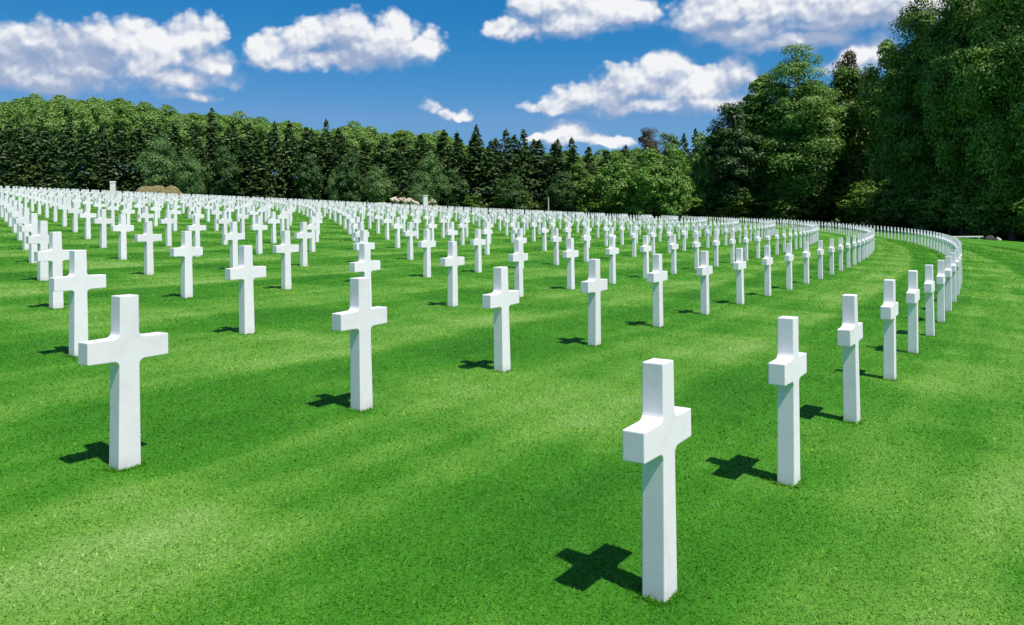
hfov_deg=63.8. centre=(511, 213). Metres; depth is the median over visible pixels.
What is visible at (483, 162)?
broadleaf tree
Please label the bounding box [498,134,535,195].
spruce tree
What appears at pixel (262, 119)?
broadleaf tree
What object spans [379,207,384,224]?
grave cross
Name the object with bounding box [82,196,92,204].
grave cross
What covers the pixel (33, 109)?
broadleaf tree
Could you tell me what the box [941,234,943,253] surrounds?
grave cross
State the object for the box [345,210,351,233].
grave cross
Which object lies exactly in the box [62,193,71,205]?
grave cross
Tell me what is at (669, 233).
grave cross
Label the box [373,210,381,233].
grave cross
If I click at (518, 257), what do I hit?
grave cross
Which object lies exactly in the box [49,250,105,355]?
grave cross
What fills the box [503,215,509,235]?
grave cross
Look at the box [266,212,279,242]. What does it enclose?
grave cross
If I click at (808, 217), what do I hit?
broadleaf tree
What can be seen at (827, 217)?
broadleaf tree
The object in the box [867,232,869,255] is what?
grave cross
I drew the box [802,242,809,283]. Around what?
grave cross
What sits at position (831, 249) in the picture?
grave cross
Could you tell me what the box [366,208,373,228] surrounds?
grave cross
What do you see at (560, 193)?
broadleaf tree
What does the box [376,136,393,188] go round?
spruce tree
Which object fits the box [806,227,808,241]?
grave cross
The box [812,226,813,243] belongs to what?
grave cross
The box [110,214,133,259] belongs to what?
grave cross
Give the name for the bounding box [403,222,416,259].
grave cross
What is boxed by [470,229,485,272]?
grave cross
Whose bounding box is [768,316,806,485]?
grave cross
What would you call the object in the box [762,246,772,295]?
grave cross
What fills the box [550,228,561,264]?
grave cross
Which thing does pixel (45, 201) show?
grave cross
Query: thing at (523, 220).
grave cross
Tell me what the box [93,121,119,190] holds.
spruce tree
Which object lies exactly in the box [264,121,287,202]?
spruce tree
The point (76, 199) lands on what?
grave cross
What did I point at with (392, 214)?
grave cross
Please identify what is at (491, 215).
grave cross
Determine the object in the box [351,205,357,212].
grave cross
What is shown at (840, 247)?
grave cross
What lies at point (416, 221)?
grave cross
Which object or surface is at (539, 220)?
grave cross
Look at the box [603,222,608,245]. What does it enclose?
grave cross
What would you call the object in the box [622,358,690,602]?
grave cross
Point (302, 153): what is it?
spruce tree
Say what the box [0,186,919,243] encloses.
grave crosses
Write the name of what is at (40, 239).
grave cross
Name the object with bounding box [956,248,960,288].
grave cross
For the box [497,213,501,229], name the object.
grave cross
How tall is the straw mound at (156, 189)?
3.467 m
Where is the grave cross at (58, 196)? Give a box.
[54,192,62,202]
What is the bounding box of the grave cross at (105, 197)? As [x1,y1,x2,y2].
[102,193,109,207]
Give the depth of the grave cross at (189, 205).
44.51 m
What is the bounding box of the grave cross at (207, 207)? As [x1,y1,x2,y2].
[203,201,212,221]
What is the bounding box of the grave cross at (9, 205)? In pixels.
[2,198,12,226]
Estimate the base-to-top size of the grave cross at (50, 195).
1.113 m
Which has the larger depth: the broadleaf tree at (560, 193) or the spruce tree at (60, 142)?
the spruce tree at (60, 142)
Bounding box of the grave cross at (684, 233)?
[681,226,686,250]
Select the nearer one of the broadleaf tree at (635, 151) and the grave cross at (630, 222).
the grave cross at (630, 222)
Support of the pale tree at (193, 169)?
on the forest floor
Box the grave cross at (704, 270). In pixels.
[696,251,712,314]
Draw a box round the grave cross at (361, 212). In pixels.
[358,206,364,221]
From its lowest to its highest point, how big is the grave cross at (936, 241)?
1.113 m
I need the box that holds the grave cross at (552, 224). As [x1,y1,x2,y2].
[549,218,555,236]
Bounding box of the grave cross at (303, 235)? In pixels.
[294,222,312,265]
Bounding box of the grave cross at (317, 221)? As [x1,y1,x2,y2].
[314,212,321,241]
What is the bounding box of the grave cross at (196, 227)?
[186,215,205,256]
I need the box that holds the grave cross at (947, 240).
[946,235,948,255]
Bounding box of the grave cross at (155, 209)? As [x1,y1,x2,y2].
[149,201,161,225]
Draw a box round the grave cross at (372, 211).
[371,205,375,221]
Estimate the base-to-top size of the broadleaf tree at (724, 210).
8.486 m
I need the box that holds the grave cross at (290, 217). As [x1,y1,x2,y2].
[288,205,293,224]
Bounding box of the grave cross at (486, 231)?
[481,222,491,254]
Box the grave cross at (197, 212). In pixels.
[190,207,203,221]
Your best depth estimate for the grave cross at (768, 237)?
32.72 m
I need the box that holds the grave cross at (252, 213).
[248,206,258,224]
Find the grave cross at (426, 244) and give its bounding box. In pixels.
[418,229,435,276]
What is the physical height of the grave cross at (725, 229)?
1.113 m
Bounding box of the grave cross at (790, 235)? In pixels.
[789,228,791,243]
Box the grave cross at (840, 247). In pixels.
[838,238,843,270]
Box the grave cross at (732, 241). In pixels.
[729,232,735,263]
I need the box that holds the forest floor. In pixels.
[236,201,1023,240]
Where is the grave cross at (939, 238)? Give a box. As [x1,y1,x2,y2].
[938,233,940,251]
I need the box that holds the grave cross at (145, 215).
[138,206,153,233]
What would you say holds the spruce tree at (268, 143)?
on the forest floor
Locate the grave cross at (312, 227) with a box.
[307,216,319,251]
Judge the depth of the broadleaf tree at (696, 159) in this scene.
156.09 m
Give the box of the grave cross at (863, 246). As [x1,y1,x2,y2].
[861,234,864,259]
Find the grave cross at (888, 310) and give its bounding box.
[880,279,897,379]
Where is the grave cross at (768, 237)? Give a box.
[766,230,770,245]
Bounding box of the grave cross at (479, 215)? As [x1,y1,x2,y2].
[477,211,481,226]
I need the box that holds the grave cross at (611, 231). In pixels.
[607,227,615,238]
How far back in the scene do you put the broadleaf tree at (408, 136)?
189.66 m
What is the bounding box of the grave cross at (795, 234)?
[794,228,797,249]
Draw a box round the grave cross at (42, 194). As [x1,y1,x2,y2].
[41,190,46,205]
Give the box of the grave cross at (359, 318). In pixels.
[332,277,386,410]
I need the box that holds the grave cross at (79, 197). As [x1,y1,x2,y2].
[78,192,82,207]
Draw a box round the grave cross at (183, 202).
[179,197,186,212]
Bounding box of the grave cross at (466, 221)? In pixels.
[464,214,469,236]
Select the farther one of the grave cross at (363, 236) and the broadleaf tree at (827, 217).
the broadleaf tree at (827, 217)
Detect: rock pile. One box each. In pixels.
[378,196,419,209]
[428,199,439,206]
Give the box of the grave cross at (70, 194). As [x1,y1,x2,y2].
[68,191,73,205]
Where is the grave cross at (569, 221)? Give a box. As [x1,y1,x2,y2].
[568,218,571,237]
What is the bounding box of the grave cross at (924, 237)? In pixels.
[924,230,925,245]
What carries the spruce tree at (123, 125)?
on the forest floor
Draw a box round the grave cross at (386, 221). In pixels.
[382,213,391,239]
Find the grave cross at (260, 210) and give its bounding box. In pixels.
[256,204,265,224]
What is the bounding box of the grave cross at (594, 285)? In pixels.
[581,259,607,345]
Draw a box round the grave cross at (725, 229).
[724,225,727,245]
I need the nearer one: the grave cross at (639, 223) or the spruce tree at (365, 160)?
the grave cross at (639, 223)
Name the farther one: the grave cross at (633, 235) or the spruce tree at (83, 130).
the spruce tree at (83, 130)
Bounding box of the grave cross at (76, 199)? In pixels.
[71,194,81,208]
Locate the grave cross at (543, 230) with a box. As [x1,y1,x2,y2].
[540,222,548,250]
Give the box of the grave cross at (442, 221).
[439,214,446,237]
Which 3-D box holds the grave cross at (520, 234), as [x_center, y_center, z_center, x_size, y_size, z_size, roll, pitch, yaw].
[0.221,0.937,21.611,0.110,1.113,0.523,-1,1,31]
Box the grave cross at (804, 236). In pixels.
[803,227,805,246]
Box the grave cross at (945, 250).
[944,234,946,254]
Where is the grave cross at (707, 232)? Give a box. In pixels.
[705,225,709,247]
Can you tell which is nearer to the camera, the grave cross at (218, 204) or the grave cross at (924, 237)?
the grave cross at (218, 204)
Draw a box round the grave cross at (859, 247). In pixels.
[857,235,860,261]
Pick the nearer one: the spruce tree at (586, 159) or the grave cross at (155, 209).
the grave cross at (155, 209)
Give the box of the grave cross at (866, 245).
[865,233,867,257]
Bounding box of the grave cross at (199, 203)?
[196,198,203,213]
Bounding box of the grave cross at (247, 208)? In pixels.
[245,200,250,214]
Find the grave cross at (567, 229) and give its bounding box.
[564,222,571,248]
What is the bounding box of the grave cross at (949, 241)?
[948,236,950,255]
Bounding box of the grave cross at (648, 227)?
[646,221,650,242]
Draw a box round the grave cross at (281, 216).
[276,209,287,234]
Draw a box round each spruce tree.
[0,121,20,195]
[0,127,24,194]
[5,126,31,188]
[16,124,35,185]
[24,130,49,189]
[31,127,60,188]
[38,138,65,194]
[54,117,86,190]
[54,129,73,186]
[63,132,103,196]
[67,128,97,188]
[89,122,111,197]
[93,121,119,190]
[102,120,132,197]
[112,121,132,190]
[120,128,146,191]
[122,129,145,198]
[136,124,155,185]
[146,131,177,187]
[152,122,174,159]
[168,125,183,160]
[173,142,190,193]
[182,121,205,193]
[182,128,209,199]
[201,108,222,199]
[202,128,221,172]
[209,127,243,200]
[221,124,248,191]
[221,137,263,200]
[237,123,266,197]
[244,134,274,201]
[259,131,284,198]
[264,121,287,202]
[274,135,300,197]
[276,121,299,199]
[291,127,323,204]
[299,129,322,197]
[314,132,333,203]
[318,119,335,201]
[318,132,340,176]
[322,128,345,205]
[332,144,360,170]
[354,156,372,207]
[357,143,372,177]
[367,139,395,206]
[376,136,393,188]
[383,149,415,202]
[393,139,416,190]
[395,155,412,198]
[402,135,429,190]
[408,151,419,190]
[418,143,443,209]
[432,135,449,167]
[434,130,454,208]
[445,139,471,211]
[448,130,466,174]
[455,132,493,213]
[466,124,486,191]
[466,131,488,212]
[479,140,505,213]
[482,138,505,195]
[495,128,516,195]
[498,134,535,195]
[512,129,538,215]
[522,139,549,207]
[525,139,551,212]
[535,138,567,216]
[537,142,565,200]
[561,146,584,217]
[564,137,579,172]
[581,147,601,216]
[583,156,594,218]
[589,162,608,218]
[591,150,612,209]
[618,145,640,219]
[678,133,697,220]
[688,128,708,220]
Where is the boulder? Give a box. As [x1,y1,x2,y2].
[984,235,994,239]
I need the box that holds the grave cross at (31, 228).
[19,213,37,262]
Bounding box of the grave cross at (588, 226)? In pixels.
[586,222,591,247]
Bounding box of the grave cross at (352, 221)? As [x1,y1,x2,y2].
[348,213,355,240]
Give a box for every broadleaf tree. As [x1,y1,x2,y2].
[0,96,38,155]
[0,108,35,165]
[2,165,64,186]
[8,93,62,166]
[33,94,103,173]
[50,95,117,159]
[89,97,146,161]
[107,101,166,167]
[132,104,184,147]
[157,113,207,168]
[177,112,240,155]
[206,145,243,196]
[210,110,260,167]
[242,116,281,132]
[245,120,319,172]
[247,173,297,198]
[281,130,322,171]
[294,153,324,199]
[330,121,382,174]
[334,147,364,203]
[354,132,400,174]
[373,129,430,184]
[407,130,463,165]
[437,167,469,210]
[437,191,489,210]
[445,142,469,177]
[456,148,505,181]
[490,194,540,214]
[494,172,529,214]
[498,151,545,185]
[535,197,593,215]
[543,171,581,216]
[544,150,590,171]
[556,160,600,213]
[580,149,616,190]
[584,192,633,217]
[593,153,641,218]
[609,147,641,174]
[624,147,675,215]
[632,127,665,168]
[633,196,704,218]
[652,148,694,220]
[657,132,687,193]
[685,130,717,216]
[687,171,741,221]
[696,101,770,218]
[704,179,757,221]
[714,73,806,221]
[736,182,785,222]
[764,185,819,222]
[799,190,833,221]
[809,182,844,223]
[813,65,880,223]
[827,49,869,223]
[830,156,879,191]
[830,180,863,224]
[837,180,885,226]
[853,38,901,225]
[858,178,910,228]
[870,214,913,228]
[881,184,942,231]
[892,6,942,175]
[903,173,962,233]
[930,173,1007,235]
[961,170,1023,236]
[1000,172,1023,232]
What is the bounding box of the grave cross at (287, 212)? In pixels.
[284,206,291,229]
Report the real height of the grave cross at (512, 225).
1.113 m
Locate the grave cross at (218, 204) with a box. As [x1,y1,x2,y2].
[213,200,221,218]
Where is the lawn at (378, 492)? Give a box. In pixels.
[0,196,1023,624]
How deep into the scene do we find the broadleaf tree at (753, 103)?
155.55 m
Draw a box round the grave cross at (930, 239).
[930,231,931,247]
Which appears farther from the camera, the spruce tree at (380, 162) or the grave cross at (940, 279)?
the spruce tree at (380, 162)
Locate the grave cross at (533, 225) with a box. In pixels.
[530,218,536,240]
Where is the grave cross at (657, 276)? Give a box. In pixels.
[647,254,667,326]
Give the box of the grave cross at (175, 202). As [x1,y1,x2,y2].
[170,200,179,207]
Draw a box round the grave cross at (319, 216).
[316,209,322,234]
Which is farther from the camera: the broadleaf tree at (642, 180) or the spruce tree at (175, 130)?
the spruce tree at (175, 130)
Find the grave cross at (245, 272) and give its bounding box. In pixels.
[225,245,265,333]
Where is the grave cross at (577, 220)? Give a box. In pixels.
[575,215,579,232]
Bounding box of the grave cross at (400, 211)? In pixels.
[398,207,401,223]
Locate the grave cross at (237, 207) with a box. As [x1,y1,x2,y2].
[233,202,241,221]
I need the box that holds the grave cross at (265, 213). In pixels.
[263,203,269,221]
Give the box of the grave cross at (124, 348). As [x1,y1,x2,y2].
[78,294,167,469]
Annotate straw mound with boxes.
[135,185,170,198]
[166,186,182,198]
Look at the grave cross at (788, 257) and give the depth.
18.86 m
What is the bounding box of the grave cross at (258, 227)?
[250,216,267,253]
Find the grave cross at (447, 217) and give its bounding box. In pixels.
[445,212,450,230]
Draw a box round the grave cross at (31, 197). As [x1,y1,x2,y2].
[27,192,36,211]
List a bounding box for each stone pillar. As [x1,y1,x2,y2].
[109,181,115,197]
[422,195,427,211]
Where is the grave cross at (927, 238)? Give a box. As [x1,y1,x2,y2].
[927,231,928,246]
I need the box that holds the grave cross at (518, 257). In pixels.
[508,240,527,296]
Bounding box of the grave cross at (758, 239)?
[755,231,760,257]
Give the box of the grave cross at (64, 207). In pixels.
[57,199,71,226]
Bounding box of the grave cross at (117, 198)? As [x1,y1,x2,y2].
[113,194,120,206]
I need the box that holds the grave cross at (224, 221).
[217,211,231,244]
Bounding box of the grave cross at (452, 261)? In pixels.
[440,241,463,306]
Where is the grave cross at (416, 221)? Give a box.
[412,214,420,238]
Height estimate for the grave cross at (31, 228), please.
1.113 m
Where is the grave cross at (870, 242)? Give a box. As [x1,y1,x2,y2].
[870,232,871,253]
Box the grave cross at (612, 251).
[605,237,618,283]
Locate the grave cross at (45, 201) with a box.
[40,195,52,217]
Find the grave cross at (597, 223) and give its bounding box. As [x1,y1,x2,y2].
[595,218,599,237]
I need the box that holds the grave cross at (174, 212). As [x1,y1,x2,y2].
[171,204,180,230]
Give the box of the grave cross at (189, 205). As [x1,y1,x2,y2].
[185,199,191,218]
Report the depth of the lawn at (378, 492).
5.68 m
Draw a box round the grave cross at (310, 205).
[307,203,311,215]
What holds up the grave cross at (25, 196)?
on the lawn at (378, 492)
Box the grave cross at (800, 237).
[799,228,801,247]
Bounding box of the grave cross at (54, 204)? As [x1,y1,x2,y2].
[48,197,61,221]
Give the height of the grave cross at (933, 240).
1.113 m
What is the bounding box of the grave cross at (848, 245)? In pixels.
[846,236,850,267]
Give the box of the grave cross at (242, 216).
[236,208,248,232]
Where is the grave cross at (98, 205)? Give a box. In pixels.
[93,198,104,218]
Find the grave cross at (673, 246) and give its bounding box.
[668,234,678,273]
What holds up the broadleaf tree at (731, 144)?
on the forest floor
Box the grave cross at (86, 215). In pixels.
[78,205,95,238]
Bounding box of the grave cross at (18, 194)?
[14,189,23,203]
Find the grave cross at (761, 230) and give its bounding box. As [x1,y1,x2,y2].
[761,223,762,238]
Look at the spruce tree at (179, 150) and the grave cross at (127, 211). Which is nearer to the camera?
the grave cross at (127, 211)
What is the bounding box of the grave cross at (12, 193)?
[8,189,16,199]
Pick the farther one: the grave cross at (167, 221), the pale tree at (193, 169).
the pale tree at (193, 169)
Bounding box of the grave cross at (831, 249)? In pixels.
[828,239,834,274]
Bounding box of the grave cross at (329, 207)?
[327,203,332,218]
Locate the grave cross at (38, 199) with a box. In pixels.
[33,193,43,214]
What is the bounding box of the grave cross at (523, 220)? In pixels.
[521,215,526,234]
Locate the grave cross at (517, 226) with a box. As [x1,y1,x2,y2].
[512,222,519,237]
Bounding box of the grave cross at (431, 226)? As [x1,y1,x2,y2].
[426,217,436,240]
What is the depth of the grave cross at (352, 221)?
30.87 m
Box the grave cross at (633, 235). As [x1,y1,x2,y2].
[630,227,637,256]
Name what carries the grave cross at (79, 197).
on the lawn at (378, 492)
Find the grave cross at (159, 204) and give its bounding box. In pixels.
[157,198,162,217]
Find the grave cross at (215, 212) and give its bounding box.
[210,205,221,230]
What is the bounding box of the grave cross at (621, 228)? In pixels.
[619,222,624,244]
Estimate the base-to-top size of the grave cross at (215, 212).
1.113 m
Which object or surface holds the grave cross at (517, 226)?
on the lawn at (378, 492)
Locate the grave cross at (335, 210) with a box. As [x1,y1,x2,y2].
[332,204,337,221]
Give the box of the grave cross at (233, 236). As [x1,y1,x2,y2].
[222,222,244,267]
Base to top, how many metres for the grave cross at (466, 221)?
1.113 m
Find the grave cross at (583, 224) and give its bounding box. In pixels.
[581,218,585,235]
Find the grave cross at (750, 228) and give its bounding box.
[749,224,751,240]
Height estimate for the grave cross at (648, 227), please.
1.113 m
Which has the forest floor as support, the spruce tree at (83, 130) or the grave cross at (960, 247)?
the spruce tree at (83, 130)
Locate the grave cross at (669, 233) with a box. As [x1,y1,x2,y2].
[666,226,672,252]
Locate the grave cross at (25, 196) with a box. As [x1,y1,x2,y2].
[20,191,29,207]
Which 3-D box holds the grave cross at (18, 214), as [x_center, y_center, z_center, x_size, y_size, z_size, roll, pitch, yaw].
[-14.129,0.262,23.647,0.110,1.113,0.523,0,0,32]
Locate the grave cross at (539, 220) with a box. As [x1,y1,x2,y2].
[536,215,541,233]
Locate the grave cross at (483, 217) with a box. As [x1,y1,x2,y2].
[481,212,485,229]
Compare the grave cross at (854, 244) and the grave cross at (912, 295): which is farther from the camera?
the grave cross at (854, 244)
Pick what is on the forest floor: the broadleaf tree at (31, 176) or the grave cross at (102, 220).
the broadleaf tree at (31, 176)
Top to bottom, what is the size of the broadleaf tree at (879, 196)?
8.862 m
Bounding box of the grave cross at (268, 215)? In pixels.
[267,201,271,218]
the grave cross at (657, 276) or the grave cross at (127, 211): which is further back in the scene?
the grave cross at (127, 211)
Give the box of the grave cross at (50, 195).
[48,191,54,206]
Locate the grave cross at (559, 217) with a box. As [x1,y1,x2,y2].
[558,214,561,228]
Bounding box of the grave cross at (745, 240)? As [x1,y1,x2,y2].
[743,231,748,260]
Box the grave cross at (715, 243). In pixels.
[712,233,719,266]
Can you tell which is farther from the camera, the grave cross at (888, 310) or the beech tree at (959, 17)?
the beech tree at (959, 17)
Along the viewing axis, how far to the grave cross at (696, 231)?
35.84 m
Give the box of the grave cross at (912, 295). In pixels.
[906,270,919,353]
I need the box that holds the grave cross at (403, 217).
[399,211,406,232]
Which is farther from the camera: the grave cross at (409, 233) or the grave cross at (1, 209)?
the grave cross at (1, 209)
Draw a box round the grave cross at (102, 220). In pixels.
[93,209,112,247]
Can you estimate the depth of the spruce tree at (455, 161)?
160.15 m
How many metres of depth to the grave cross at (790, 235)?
38.20 m
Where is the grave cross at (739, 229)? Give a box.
[738,224,741,242]
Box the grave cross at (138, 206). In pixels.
[133,199,143,221]
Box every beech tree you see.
[750,43,860,223]
[870,0,949,231]
[907,0,1005,235]
[947,0,1023,239]
[1000,0,1023,186]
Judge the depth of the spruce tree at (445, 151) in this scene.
162.83 m
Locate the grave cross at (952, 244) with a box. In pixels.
[951,237,953,252]
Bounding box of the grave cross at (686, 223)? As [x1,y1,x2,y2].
[685,221,687,238]
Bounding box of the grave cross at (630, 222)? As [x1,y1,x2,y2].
[629,218,632,233]
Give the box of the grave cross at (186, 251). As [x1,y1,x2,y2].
[170,231,202,297]
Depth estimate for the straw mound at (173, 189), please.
145.29 m
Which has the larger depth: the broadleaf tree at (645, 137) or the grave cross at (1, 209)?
the broadleaf tree at (645, 137)
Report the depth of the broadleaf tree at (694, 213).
159.75 m
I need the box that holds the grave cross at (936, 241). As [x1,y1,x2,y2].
[936,232,937,250]
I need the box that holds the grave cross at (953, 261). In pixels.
[950,253,955,302]
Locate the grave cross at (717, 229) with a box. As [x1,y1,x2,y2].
[715,225,719,245]
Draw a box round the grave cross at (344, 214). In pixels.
[341,208,347,228]
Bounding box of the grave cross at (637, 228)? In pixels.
[635,221,638,243]
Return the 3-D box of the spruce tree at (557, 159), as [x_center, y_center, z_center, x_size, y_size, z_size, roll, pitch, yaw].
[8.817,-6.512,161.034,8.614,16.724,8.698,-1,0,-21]
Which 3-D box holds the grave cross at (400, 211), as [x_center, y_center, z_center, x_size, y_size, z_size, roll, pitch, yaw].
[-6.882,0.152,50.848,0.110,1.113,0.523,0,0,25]
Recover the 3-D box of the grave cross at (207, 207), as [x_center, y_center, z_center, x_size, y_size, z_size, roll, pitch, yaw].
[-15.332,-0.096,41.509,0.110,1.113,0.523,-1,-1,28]
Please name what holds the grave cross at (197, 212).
on the lawn at (378, 492)
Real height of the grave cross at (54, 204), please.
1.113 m
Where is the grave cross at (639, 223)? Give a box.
[638,218,640,234]
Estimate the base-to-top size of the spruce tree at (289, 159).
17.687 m
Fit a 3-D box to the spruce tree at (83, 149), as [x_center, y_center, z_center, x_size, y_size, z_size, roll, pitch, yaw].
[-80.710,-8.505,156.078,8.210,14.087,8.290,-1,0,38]
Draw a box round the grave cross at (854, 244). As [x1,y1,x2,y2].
[852,235,856,264]
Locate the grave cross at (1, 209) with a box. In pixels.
[0,194,3,217]
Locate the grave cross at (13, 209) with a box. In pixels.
[6,200,16,232]
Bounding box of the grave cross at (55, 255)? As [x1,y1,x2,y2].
[34,232,68,308]
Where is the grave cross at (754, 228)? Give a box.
[753,223,755,240]
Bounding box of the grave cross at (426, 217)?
[423,211,429,228]
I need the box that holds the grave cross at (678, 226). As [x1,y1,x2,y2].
[677,221,680,239]
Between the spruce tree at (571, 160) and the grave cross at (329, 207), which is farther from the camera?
the spruce tree at (571, 160)
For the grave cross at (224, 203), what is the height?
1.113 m
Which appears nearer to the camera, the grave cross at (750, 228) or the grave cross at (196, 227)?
the grave cross at (196, 227)
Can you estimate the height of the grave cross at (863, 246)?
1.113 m
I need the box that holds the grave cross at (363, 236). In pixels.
[353,230,374,249]
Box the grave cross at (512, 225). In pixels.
[509,218,514,242]
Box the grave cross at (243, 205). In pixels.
[240,201,247,213]
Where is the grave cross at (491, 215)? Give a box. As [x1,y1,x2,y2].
[490,211,494,226]
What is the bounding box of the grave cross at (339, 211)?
[336,206,342,224]
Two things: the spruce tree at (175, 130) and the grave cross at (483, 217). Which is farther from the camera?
the spruce tree at (175, 130)
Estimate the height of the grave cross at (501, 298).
1.113 m
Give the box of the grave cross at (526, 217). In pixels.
[525,213,528,229]
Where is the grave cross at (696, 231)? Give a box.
[694,225,698,233]
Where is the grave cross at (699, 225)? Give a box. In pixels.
[698,221,700,236]
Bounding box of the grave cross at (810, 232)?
[809,227,811,244]
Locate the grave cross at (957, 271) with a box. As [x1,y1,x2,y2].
[954,250,958,294]
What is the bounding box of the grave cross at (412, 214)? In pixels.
[409,209,414,227]
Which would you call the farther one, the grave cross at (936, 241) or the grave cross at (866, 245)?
the grave cross at (936, 241)
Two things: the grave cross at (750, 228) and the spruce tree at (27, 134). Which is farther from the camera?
the spruce tree at (27, 134)
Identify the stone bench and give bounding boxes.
[951,236,982,238]
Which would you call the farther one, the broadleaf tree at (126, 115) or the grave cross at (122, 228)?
the broadleaf tree at (126, 115)
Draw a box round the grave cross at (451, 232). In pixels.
[445,222,457,240]
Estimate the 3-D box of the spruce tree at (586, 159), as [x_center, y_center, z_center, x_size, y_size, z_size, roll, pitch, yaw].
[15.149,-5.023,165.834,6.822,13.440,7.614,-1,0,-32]
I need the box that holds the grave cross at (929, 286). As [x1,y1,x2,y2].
[924,265,934,335]
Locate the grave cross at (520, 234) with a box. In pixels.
[514,228,526,267]
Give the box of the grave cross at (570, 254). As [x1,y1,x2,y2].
[562,238,578,289]
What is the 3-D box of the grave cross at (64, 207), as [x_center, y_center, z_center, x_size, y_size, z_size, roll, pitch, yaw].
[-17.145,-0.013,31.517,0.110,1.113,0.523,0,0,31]
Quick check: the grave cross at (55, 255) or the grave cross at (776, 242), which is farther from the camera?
the grave cross at (776, 242)
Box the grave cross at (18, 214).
[10,204,22,239]
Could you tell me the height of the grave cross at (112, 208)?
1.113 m
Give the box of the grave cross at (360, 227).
[353,222,368,260]
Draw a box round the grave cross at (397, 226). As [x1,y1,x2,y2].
[391,217,402,247]
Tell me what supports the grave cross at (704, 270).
on the lawn at (378, 492)
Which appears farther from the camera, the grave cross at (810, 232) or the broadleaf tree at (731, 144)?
the broadleaf tree at (731, 144)
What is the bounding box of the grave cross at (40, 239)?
[26,221,48,280]
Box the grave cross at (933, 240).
[933,232,934,249]
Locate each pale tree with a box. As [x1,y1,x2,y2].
[133,132,177,186]
[172,146,204,195]
[325,166,341,201]
[362,164,399,203]
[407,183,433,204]
[409,152,451,203]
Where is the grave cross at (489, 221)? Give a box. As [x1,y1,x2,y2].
[487,218,492,243]
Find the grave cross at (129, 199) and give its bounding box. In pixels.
[126,195,133,209]
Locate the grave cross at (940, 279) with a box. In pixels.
[936,260,944,321]
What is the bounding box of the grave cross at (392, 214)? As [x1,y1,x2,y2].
[389,209,395,224]
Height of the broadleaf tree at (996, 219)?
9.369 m
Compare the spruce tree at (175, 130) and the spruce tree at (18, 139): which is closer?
the spruce tree at (18, 139)
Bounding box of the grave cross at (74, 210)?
[67,202,82,231]
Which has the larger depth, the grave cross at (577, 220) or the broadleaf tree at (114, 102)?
the broadleaf tree at (114, 102)
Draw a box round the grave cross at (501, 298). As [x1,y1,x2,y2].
[482,266,518,371]
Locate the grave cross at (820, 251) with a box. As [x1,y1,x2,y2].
[817,240,823,278]
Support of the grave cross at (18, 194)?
on the lawn at (378, 492)
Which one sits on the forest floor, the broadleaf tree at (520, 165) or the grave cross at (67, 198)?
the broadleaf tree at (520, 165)
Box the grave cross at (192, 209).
[189,202,199,224]
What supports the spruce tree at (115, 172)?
on the forest floor
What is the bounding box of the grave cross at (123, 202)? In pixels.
[119,197,129,209]
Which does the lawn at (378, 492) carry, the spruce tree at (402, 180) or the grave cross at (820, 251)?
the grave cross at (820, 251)
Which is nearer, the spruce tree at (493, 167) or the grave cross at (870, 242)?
the grave cross at (870, 242)
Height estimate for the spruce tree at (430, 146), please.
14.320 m
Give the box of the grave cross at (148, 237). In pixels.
[134,221,161,274]
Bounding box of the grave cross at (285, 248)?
[272,230,298,289]
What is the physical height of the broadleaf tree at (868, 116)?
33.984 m
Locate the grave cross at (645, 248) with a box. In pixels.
[640,235,651,278]
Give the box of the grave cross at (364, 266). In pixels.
[349,243,379,306]
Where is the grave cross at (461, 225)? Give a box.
[457,217,466,244]
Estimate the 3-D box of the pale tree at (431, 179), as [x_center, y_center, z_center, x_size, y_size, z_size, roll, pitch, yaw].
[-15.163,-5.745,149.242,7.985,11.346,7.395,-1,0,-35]
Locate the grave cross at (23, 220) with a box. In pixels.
[14,208,37,249]
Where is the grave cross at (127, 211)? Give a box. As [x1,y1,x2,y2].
[120,203,134,231]
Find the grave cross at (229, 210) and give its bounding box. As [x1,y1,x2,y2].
[224,203,233,225]
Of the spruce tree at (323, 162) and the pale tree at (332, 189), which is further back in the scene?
the spruce tree at (323, 162)
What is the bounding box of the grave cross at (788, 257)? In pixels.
[784,243,793,289]
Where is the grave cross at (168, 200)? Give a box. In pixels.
[164,196,170,209]
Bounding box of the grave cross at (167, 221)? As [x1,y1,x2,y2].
[159,210,176,245]
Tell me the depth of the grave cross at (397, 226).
27.78 m
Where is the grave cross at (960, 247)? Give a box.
[958,246,961,283]
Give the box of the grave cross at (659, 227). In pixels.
[658,221,661,241]
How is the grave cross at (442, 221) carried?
on the lawn at (378, 492)
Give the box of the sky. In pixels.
[0,0,949,213]
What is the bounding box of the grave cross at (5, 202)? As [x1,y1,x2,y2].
[0,195,7,221]
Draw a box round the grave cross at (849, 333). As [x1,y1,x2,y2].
[837,294,862,422]
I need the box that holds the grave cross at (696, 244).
[692,234,700,269]
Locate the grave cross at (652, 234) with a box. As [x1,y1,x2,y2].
[649,226,655,254]
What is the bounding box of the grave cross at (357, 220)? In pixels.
[351,217,359,242]
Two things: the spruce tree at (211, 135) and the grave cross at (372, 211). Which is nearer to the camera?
the grave cross at (372, 211)
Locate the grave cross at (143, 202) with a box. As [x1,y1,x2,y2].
[141,197,147,213]
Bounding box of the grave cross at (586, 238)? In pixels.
[581,227,590,261]
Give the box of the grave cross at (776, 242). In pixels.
[775,229,778,254]
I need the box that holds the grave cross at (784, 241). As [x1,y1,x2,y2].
[782,229,785,252]
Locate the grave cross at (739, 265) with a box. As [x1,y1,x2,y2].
[733,248,745,304]
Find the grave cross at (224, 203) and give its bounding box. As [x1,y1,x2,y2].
[221,199,226,210]
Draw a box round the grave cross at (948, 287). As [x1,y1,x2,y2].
[945,256,951,310]
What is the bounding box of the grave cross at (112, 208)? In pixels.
[105,200,118,225]

